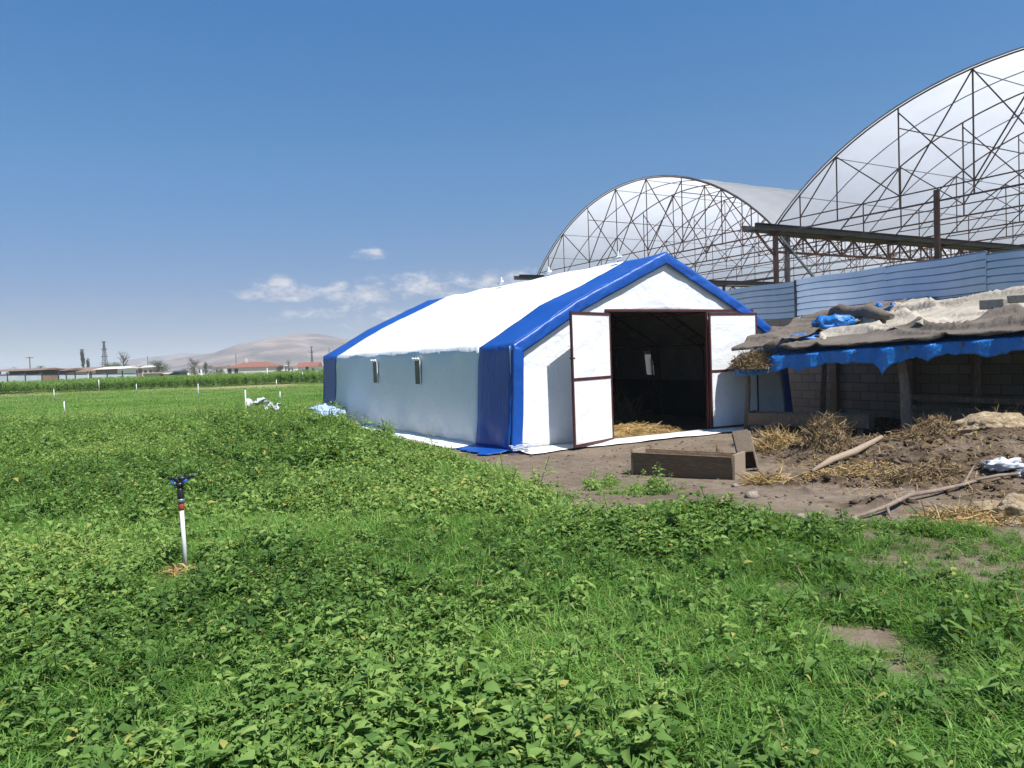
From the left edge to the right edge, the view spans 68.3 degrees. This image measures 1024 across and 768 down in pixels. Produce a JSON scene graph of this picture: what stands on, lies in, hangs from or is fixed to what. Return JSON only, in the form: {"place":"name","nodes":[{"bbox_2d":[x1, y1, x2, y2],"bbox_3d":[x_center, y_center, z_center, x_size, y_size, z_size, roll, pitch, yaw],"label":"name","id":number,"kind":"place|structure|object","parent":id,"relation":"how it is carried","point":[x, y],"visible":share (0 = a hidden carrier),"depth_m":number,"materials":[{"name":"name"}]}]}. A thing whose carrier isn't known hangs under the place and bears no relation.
{"place":"outdoors","nodes":[
{"label":"outdoors","id":0,"kind":"place"},
{"bbox_2d":[99,362,121,366],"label":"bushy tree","id":1,"kind":"object","parent":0,"point":[107,364],"visible":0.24,"depth_m":219.34,"materials":[{"name":"green plant"}]},
{"bbox_2d":[101,353,209,366],"bbox_3d":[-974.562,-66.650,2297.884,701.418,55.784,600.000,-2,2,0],"label":"hills","id":2,"kind":"structure","parent":0,"point":[137,362],"depth_m":2179.31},
{"bbox_2d":[141,334,351,372],"bbox_3d":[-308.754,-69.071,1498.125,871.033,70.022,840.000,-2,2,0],"label":"hills","id":3,"kind":"structure","parent":0,"point":[293,349],"depth_m":1256.31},
{"bbox_2d":[0,372,1023,767],"bbox_3d":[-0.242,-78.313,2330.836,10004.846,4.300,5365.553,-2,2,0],"label":"ground","id":4,"kind":"structure","parent":0,"point":[602,458],"depth_m":8.96,"materials":[{"name":"soil"}]},
{"bbox_2d":[0,368,65,373],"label":"cattle shed","id":5,"kind":"structure","parent":4,"relation":"on","point":[22,371],"depth_m":156.29,"materials":[{"name":"metal"}]},
{"bbox_2d":[36,368,83,373],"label":"cattle shed","id":6,"kind":"structure","parent":4,"relation":"on","point":[66,369],"depth_m":157.34,"materials":[{"name":"metal"}]},
{"bbox_2d":[0,370,137,383],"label":"metal fence","id":7,"kind":"object","parent":4,"relation":"on","point":[6,377],"visible":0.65,"depth_m":106.86,"materials":[{"name":"metal"}]},
{"bbox_2d":[80,349,84,366],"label":"poplar tree","id":8,"kind":"object","parent":4,"relation":"on","point":[82,354],"visible":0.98,"depth_m":259.41,"materials":[{"name":"green plant"}]},
{"bbox_2d":[66,366,117,373],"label":"barn","id":9,"kind":"structure","parent":4,"relation":"on","point":[86,369],"depth_m":161.01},
{"bbox_2d":[101,341,107,366],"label":"power pylon","id":10,"kind":"object","parent":4,"relation":"on","point":[104,349],"visible":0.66,"depth_m":418.82,"materials":[{"name":"metal"}]},
{"bbox_2d":[93,366,141,376],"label":"barn","id":11,"kind":"structure","parent":4,"relation":"on","point":[108,369],"depth_m":150.90,"materials":[{"name":"white metal"}]},
{"bbox_2d":[115,351,130,365],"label":"bare tree","id":12,"kind":"object","parent":4,"relation":"on","point":[123,358],"visible":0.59,"depth_m":179.76,"materials":[{"name":"grey plant"}]},
{"bbox_2d":[115,367,137,372],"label":"shed","id":13,"kind":"structure","parent":4,"relation":"on","point":[129,369],"depth_m":151.97,"materials":[{"name":"white metal"}]},
{"bbox_2d":[142,365,166,375],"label":"shed","id":14,"kind":"structure","parent":4,"relation":"on","point":[145,369],"depth_m":189.88,"materials":[{"name":"white"}]},
{"bbox_2d":[142,372,171,377],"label":"shed","id":15,"kind":"structure","parent":4,"relation":"on","point":[157,374],"depth_m":129.96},
{"bbox_2d":[148,360,169,371],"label":"bushy tree","id":16,"kind":"object","parent":4,"relation":"on","point":[157,364],"visible":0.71,"depth_m":169.18,"materials":[{"name":"green plant"}]},
{"bbox_2d":[0,369,322,392],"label":"maize crop","id":17,"kind":"object","parent":4,"relation":"on","point":[291,376],"visible":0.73,"depth_m":67.71,"materials":[{"name":"green plant"}]},
{"bbox_2d":[172,371,189,375],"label":"shed","id":18,"kind":"structure","parent":4,"relation":"on","point":[180,373],"depth_m":130.34,"materials":[{"name":"blue paint"}]},
{"bbox_2d":[168,474,196,565],"bbox_3d":[-2.624,1.141,6.068,0.232,0.827,0.068,-2,2,0],"label":"sprinkler","id":19,"kind":"object","parent":4,"relation":"on","point":[180,481],"visible":0.97,"depth_m":6.05,"materials":[{"name":"white plastic"}]},
{"bbox_2d":[157,559,207,578],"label":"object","id":20,"kind":"object","parent":4,"relation":"on","point":[175,570],"visible":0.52,"depth_m":6.00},
{"bbox_2d":[186,357,201,374],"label":"bare tree","id":21,"kind":"object","parent":4,"relation":"on","point":[193,366],"visible":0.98,"depth_m":169.63,"materials":[{"name":"grey plant"}]},
{"bbox_2d":[197,365,212,374],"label":"distant house","id":22,"kind":"structure","parent":4,"relation":"on","point":[202,366],"depth_m":329.96,"materials":[{"name":"white"}]},
{"bbox_2d":[203,362,207,374],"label":"poplar tree","id":23,"kind":"object","parent":4,"relation":"on","point":[205,366],"visible":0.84,"depth_m":209.75,"materials":[{"name":"green plant"}]},
{"bbox_2d":[203,368,225,375],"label":"bushy tree","id":24,"kind":"object","parent":4,"relation":"on","point":[210,371],"visible":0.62,"depth_m":179.81,"materials":[{"name":"green plant"}]},
{"bbox_2d":[213,365,229,373],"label":"distant house","id":25,"kind":"structure","parent":4,"relation":"on","point":[223,367],"depth_m":329.84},
{"bbox_2d":[226,359,284,376],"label":"farm house","id":26,"kind":"structure","parent":4,"relation":"on","point":[246,366],"depth_m":204.92,"materials":[{"name":"red tile"}]},
{"bbox_2d":[275,365,282,371],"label":"bushy tree","id":27,"kind":"object","parent":4,"relation":"on","point":[280,369],"visible":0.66,"depth_m":189.42,"materials":[{"name":"green plant"}]},
{"bbox_2d":[286,366,297,371],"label":"distant house","id":28,"kind":"structure","parent":4,"relation":"on","point":[293,368],"depth_m":329.86,"materials":[{"name":"white paint"}]},
{"bbox_2d":[296,362,322,371],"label":"farm house","id":29,"kind":"structure","parent":4,"relation":"on","point":[311,366],"depth_m":210.43,"materials":[{"name":"red tile"}]},
{"bbox_2d":[0,399,1023,767],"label":"weeds","id":30,"kind":"object","parent":4,"relation":"on","point":[322,449],"visible":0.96,"depth_m":4.78,"materials":[{"name":"green plant"}]},
{"bbox_2d":[244,397,269,405],"bbox_3d":[-8.511,0.595,25.168,0.689,0.305,0.961,-2,2,0],"label":"plastic sheet","id":31,"kind":"object","parent":30,"relation":"on","point":[262,400],"visible":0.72,"depth_m":25.11,"materials":[{"name":"white plastic"}]},
{"bbox_2d":[263,402,281,410],"bbox_3d":[-7.303,0.692,23.105,0.501,0.281,0.720,-2,2,0],"label":"plastic sheet","id":32,"kind":"object","parent":30,"relation":"on","point":[278,407],"visible":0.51,"depth_m":23.01,"materials":[{"name":"white plastic"}]},
{"bbox_2d":[307,403,345,415],"bbox_3d":[-4.809,0.678,19.624,0.938,0.345,1.920,-3,2,-17],"label":"plastic sheet","id":33,"kind":"object","parent":30,"relation":"on","point":[325,406],"visible":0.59,"depth_m":19.47,"materials":[{"name":"white plastic"}]},
{"bbox_2d":[0,381,1023,767],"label":"grass","id":34,"kind":"structure","parent":4,"relation":"on","point":[920,735],"depth_m":4.33,"materials":[{"name":"green plant"}]},
{"bbox_2d":[323,251,792,454],"bbox_3d":[0.043,-0.919,19.207,7.963,3.790,11.804,-3,2,-30],"label":"storage tent","id":35,"kind":"object","parent":4,"relation":"on","point":[546,363],"visible":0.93,"depth_m":15.38,"materials":[{"name":"white plastic"}]},
{"bbox_2d":[370,359,377,382],"bbox_3d":[-3.410,-0.312,18.668,0.078,0.595,0.391,-3,2,-30],"label":"window","id":36,"kind":"structure","parent":35,"relation":"in","point":[375,370],"depth_m":18.66,"materials":[{"name":"grey plastic"}]},
{"bbox_2d":[411,358,420,384],"bbox_3d":[-2.078,-0.279,16.389,0.078,0.595,0.391,-3,2,-30],"label":"window","id":37,"kind":"structure","parent":35,"relation":"in","point":[416,360],"depth_m":16.38,"materials":[{"name":"grey plastic"}]},
{"bbox_2d":[509,442,531,450],"bbox_3d":[0.146,1.082,12.889,0.408,0.147,0.371,-2,2,0],"label":"rope","id":38,"kind":"object","parent":35,"relation":"on","point":[520,447],"visible":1,"depth_m":12.79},
{"bbox_2d":[569,311,613,447],"bbox_3d":[1.439,-0.103,13.507,0.100,2.360,1.280,0,3,39],"label":"door leaf","id":39,"kind":"structure","parent":35,"relation":"in","point":[590,332],"depth_m":13.46,"materials":[{"name":"white metal"}]},
{"bbox_2d":[645,355,653,373],"bbox_3d":[3.710,-0.588,20.369,0.006,0.650,0.480,-3,2,-30],"label":"window","id":40,"kind":"structure","parent":35,"relation":"in","point":[647,357],"depth_m":20.40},
{"bbox_2d":[708,313,758,428],"bbox_3d":[4.577,-0.285,15.558,1.300,2.360,0.035,-3,2,-27],"label":"door leaf","id":41,"kind":"structure","parent":35,"relation":"in","point":[726,331],"depth_m":15.47,"materials":[{"name":"white metal"}]},
{"bbox_2d":[613,387,660,423],"bbox_3d":[2.549,0.772,17.935,1.915,1.565,1.951,-2,2,0],"label":"straw heap","id":42,"kind":"object","parent":4,"relation":"on","point":[622,414],"visible":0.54,"depth_m":17.73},
{"bbox_2d":[614,421,684,437],"bbox_3d":[2.302,0.930,15.711,2.800,0.342,2.026,-2,2,0],"label":"straw heap","id":43,"kind":"object","parent":4,"relation":"on","point":[621,429],"visible":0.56,"depth_m":15.38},
{"bbox_2d":[631,447,745,479],"bbox_3d":[2.321,1.060,10.033,1.437,0.345,0.460,-1,2,36],"label":"feed trough","id":44,"kind":"object","parent":4,"relation":"on","point":[697,464],"visible":0.84,"depth_m":9.88,"materials":[{"name":"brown wood"}]},
{"bbox_2d":[460,417,1023,525],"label":"manure clods","id":45,"kind":"object","parent":4,"relation":"on","point":[826,476],"visible":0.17,"depth_m":9.54,"materials":[{"name":"brown soil"}]},
{"bbox_2d":[732,429,758,470],"bbox_3d":[3.170,0.895,10.263,0.347,0.588,0.281,-1,2,18],"label":"wooden crate","id":46,"kind":"object","parent":4,"relation":"on","point":[742,440],"visible":0.84,"depth_m":10.16,"materials":[{"name":"brown wood"}]},
{"bbox_2d":[744,491,759,498],"bbox_3d":[2.654,1.241,8.353,0.163,0.113,0.136,-2,2,0],"label":"stone","id":47,"kind":"object","parent":4,"relation":"on","point":[752,494],"visible":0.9,"depth_m":8.30,"materials":[{"name":"grey stone"}]},
{"bbox_2d":[734,464,802,486],"bbox_3d":[3.077,1.148,9.176,0.976,0.357,0.713,-2,2,0],"label":"straw heap","id":48,"kind":"object","parent":4,"relation":"on","point":[767,480],"visible":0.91,"depth_m":9.10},
{"bbox_2d":[514,46,1023,290],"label":"greenhouse","id":49,"kind":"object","parent":4,"relation":"on","point":[934,171],"visible":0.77,"depth_m":21.85,"materials":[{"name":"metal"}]},
{"bbox_2d":[752,418,802,452],"bbox_3d":[4.111,0.878,11.605,1.008,0.735,0.949,-1,2,29],"label":"straw heap","id":50,"kind":"object","parent":4,"relation":"on","point":[770,442],"visible":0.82,"depth_m":11.50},
{"bbox_2d":[748,410,874,434],"bbox_3d":[5.587,0.735,14.223,2.202,0.425,0.500,0,3,39],"label":"feed trough","id":51,"kind":"object","parent":4,"relation":"on","point":[759,419],"visible":0.87,"depth_m":14.18,"materials":[{"name":"grey wood"}]},
{"bbox_2d":[786,409,860,454],"bbox_3d":[4.567,0.740,11.017,1.022,0.788,0.943,-2,2,0],"label":"straw heap","id":52,"kind":"object","parent":4,"relation":"on","point":[830,434],"visible":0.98,"depth_m":10.90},
{"bbox_2d":[810,435,883,472],"bbox_3d":[4.462,0.913,10.085,2.162,0.267,0.152,-4,3,-43],"label":"split log","id":53,"kind":"object","parent":4,"relation":"on","point":[847,453],"visible":0.98,"depth_m":10.03,"materials":[{"name":"brown wood"}]},
{"bbox_2d":[796,458,900,480],"bbox_3d":[4.151,1.067,9.270,1.330,0.275,0.773,-2,2,0],"label":"straw scatter","id":54,"kind":"object","parent":4,"relation":"on","point":[837,469],"visible":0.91,"depth_m":9.24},
{"bbox_2d":[856,432,887,438],"bbox_3d":[5.869,0.925,12.123,1.292,0.318,0.854,-2,2,0],"label":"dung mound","id":55,"kind":"object","parent":4,"relation":"on","point":[870,436],"visible":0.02,"depth_m":12.11,"materials":[{"name":"soil"}]},
{"bbox_2d":[725,249,1023,320],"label":"sheet fence","id":56,"kind":"object","parent":4,"relation":"on","point":[960,275],"visible":0.59,"depth_m":16.32,"materials":[{"name":"blue metal"}]},
{"bbox_2d":[731,338,1023,431],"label":"animal shelter","id":57,"kind":"object","parent":4,"relation":"on","point":[905,406],"visible":0.34,"depth_m":13.91,"materials":[{"name":"brown wood"}]},
{"bbox_2d":[726,347,792,374],"bbox_3d":[4.767,-0.475,14.617,1.299,0.659,0.889,-2,2,0],"label":"straw bundle","id":58,"kind":"object","parent":57,"relation":"on","point":[753,360],"visible":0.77,"depth_m":14.47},
{"bbox_2d":[731,298,906,350],"bbox_3d":[6.254,-1.213,15.329,3.391,0.963,1.877,-4,3,-37],"label":"tarp","id":59,"kind":"object","parent":57,"relation":"on","point":[774,336],"visible":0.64,"depth_m":15.09,"materials":[{"name":"grey fabric"}]},
{"bbox_2d":[734,331,1023,375],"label":"tarp","id":60,"kind":"object","parent":57,"relation":"hanging from","point":[882,357],"visible":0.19,"depth_m":12.60,"materials":[{"name":"blue plastic"}]},
{"bbox_2d":[790,314,857,341],"bbox_3d":[6.024,-1.063,14.683,1.359,0.572,0.719,-2,2,0],"label":"plastic bundle","id":61,"kind":"object","parent":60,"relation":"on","point":[827,322],"visible":0.55,"depth_m":14.43,"materials":[{"name":"blue plastic"}]},
{"bbox_2d":[779,303,1023,348],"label":"tarp","id":62,"kind":"object","parent":57,"relation":"on","point":[1008,318],"visible":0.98,"depth_m":12.27,"materials":[{"name":"grey fabric"}]},
{"bbox_2d":[818,286,1023,338],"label":"tarp","id":63,"kind":"object","parent":62,"relation":"on","point":[961,309],"visible":0.59,"depth_m":13.99,"materials":[{"name":"fabric"}]},
{"bbox_2d":[829,304,894,321],"bbox_3d":[6.859,-1.415,14.923,0.324,0.455,2.336,-2,2,0],"label":"rolled sacking","id":64,"kind":"object","parent":63,"relation":"on","point":[873,312],"visible":0.81,"depth_m":14.52,"materials":[{"name":"grey fabric"}]},
{"bbox_2d":[874,301,895,310],"bbox_3d":[7.600,-1.552,15.387,0.465,0.259,0.365,-2,2,0],"label":"plastic bundle","id":65,"kind":"object","parent":63,"relation":"on","point":[881,305],"visible":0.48,"depth_m":15.28,"materials":[{"name":"blue plastic"}]},
{"bbox_2d":[979,299,1006,309],"bbox_3d":[7.947,-1.317,12.470,0.379,0.160,0.155,0,3,39],"label":"concrete block","id":66,"kind":"object","parent":63,"relation":"on","point":[990,304],"depth_m":12.42,"materials":[{"name":"grey concrete"}]},
{"bbox_2d":[1007,294,1023,303],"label":"concrete block","id":67,"kind":"object","parent":63,"relation":"on","point":[1015,299],"depth_m":12.39,"materials":[{"name":"grey concrete"}]},
{"bbox_2d":[750,416,1023,499],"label":"loose straw","id":68,"kind":"object","parent":4,"relation":"on","point":[897,458],"visible":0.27,"depth_m":9.51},
{"bbox_2d":[764,319,1023,418],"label":"block wall","id":69,"kind":"structure","parent":4,"relation":"on","point":[852,387],"depth_m":16.00,"materials":[{"name":"grey concrete"}]},
{"bbox_2d":[840,465,977,520],"bbox_3d":[4.189,1.100,7.686,3.061,0.174,0.301,-4,3,-40],"label":"dead branch","id":70,"kind":"object","parent":4,"relation":"on","point":[887,506],"visible":0.84,"depth_m":7.74,"materials":[{"name":"brown wood"}]},
{"bbox_2d":[879,456,970,485],"bbox_3d":[4.812,1.039,8.859,1.084,0.364,0.661,-2,2,0],"label":"straw pile","id":71,"kind":"object","parent":4,"relation":"on","point":[931,471],"visible":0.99,"depth_m":8.79,"materials":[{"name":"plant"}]},
{"bbox_2d":[885,410,972,442],"bbox_3d":[6.002,0.628,10.865,1.415,0.518,0.850,-2,2,0],"label":"dung mound","id":72,"kind":"object","parent":4,"relation":"on","point":[935,425],"visible":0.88,"depth_m":10.72,"materials":[{"name":"soil"}]},
{"bbox_2d":[899,489,1023,529],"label":"straw heap","id":73,"kind":"object","parent":4,"relation":"on","point":[965,515],"visible":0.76,"depth_m":6.72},
{"bbox_2d":[912,410,1023,423],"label":"feed trough","id":74,"kind":"object","parent":4,"relation":"on","point":[954,416],"visible":0.31,"depth_m":13.50,"materials":[{"name":"grey wood"}]},
{"bbox_2d":[954,411,1023,435],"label":"dung heap","id":75,"kind":"object","parent":4,"relation":"on","point":[985,420],"visible":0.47,"depth_m":10.56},
{"bbox_2d":[959,472,1020,483],"bbox_3d":[5.379,1.055,8.485,0.854,0.083,0.074,-2,2,-12],"label":"dead branch","id":76,"kind":"object","parent":4,"relation":"on","point":[995,476],"visible":0.88,"depth_m":8.49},
{"bbox_2d":[963,404,1018,415],"bbox_3d":[7.361,0.746,11.419,1.894,0.957,1.399,-2,2,0],"label":"straw heap","id":77,"kind":"object","parent":4,"relation":"on","point":[997,409],"visible":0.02,"depth_m":11.23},
{"bbox_2d":[959,493,1023,525],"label":"dung heap","id":78,"kind":"object","parent":4,"relation":"on","point":[1013,503],"visible":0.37,"depth_m":6.79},
{"bbox_2d":[979,457,1023,472],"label":"plastic bag","id":79,"kind":"object","parent":4,"relation":"on","point":[1000,464],"visible":0.98,"depth_m":8.69,"materials":[{"name":"white plastic"}]},
{"bbox_2d":[1012,468,1023,477],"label":"plastic bag","id":80,"kind":"object","parent":4,"relation":"on","point":[1021,475],"visible":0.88,"depth_m":8.54,"materials":[{"name":"white plastic"}]},
{"bbox_2d":[0,0,1023,373],"label":"sky","id":81,"kind":"structure","parent":0,"point":[177,176],"materials":[{"name":"blue"}]}
]}

